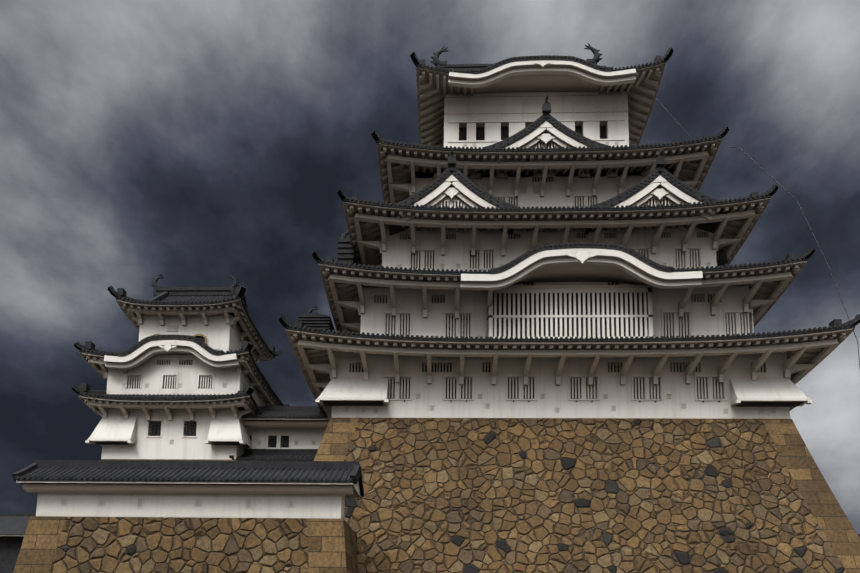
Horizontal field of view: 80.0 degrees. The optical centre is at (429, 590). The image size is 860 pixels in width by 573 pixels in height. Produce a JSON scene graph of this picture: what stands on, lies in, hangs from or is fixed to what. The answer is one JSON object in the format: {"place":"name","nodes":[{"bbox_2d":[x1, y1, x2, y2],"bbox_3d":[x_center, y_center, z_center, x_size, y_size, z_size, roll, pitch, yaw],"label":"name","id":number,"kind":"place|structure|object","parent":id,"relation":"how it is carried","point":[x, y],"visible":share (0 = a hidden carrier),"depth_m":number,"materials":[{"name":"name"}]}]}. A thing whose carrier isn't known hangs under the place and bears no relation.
{"place":"outdoors","nodes":[
{"label":"outdoors","id":0,"kind":"place"},
{"bbox_2d":[12,460,363,518],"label":"earthen wall","id":1,"kind":"structure","parent":0,"point":[197,489],"depth_m":23.96,"materials":[{"name":"paint"}]},
{"bbox_2d":[0,0,859,533],"label":"sky","id":2,"kind":"structure","parent":0,"point":[191,143],"materials":[{"name":"grey"}]},
{"label":"ground","id":3,"kind":"structure","parent":0,"visible":0},
{"bbox_2d":[72,274,288,460],"bbox_3d":[-16.904,-9.500,37.239,16.154,29.302,14.848,1,-6,2],"label":"castle turret","id":4,"kind":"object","parent":3,"relation":"on","point":[185,378],"visible":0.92,"depth_m":33.68,"materials":[{"name":"paint"}]},
{"bbox_2d":[13,516,357,572],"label":"stone wall","id":5,"kind":"structure","parent":3,"relation":"on","point":[57,544],"depth_m":23.53,"materials":[{"name":"stone"}]},
{"bbox_2d":[229,406,328,460],"bbox_3d":[-9.060,-4.128,34.495,14.861,18.300,8.795,1,-6,2],"label":"connecting corridor","id":6,"kind":"object","parent":3,"relation":"on","point":[289,433],"visible":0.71,"depth_m":34.54,"materials":[{"name":"paint"}]},
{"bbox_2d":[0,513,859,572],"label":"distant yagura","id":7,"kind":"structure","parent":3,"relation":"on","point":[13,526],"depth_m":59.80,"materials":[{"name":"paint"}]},
{"bbox_2d":[314,418,859,572],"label":"stone base","id":8,"kind":"object","parent":3,"relation":"on","point":[561,495],"visible":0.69,"depth_m":27.84,"materials":[{"name":"stone"}]},
{"bbox_2d":[278,43,859,418],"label":"keep","id":9,"kind":"structure","parent":8,"relation":"on","point":[543,246],"depth_m":31.40,"materials":[{"name":"paint"}]},
{"bbox_2d":[448,55,635,87],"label":"curved gable","id":10,"kind":"structure","parent":9,"relation":"attached to","point":[553,64],"depth_m":36.70,"materials":[{"name":"white paint"}]},
{"bbox_2d":[656,98,859,366],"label":"lightning cable","id":11,"kind":"object","parent":9,"relation":"attached to","point":[805,219],"visible":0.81,"depth_m":30.39,"materials":[{"name":"paint"}]}
]}

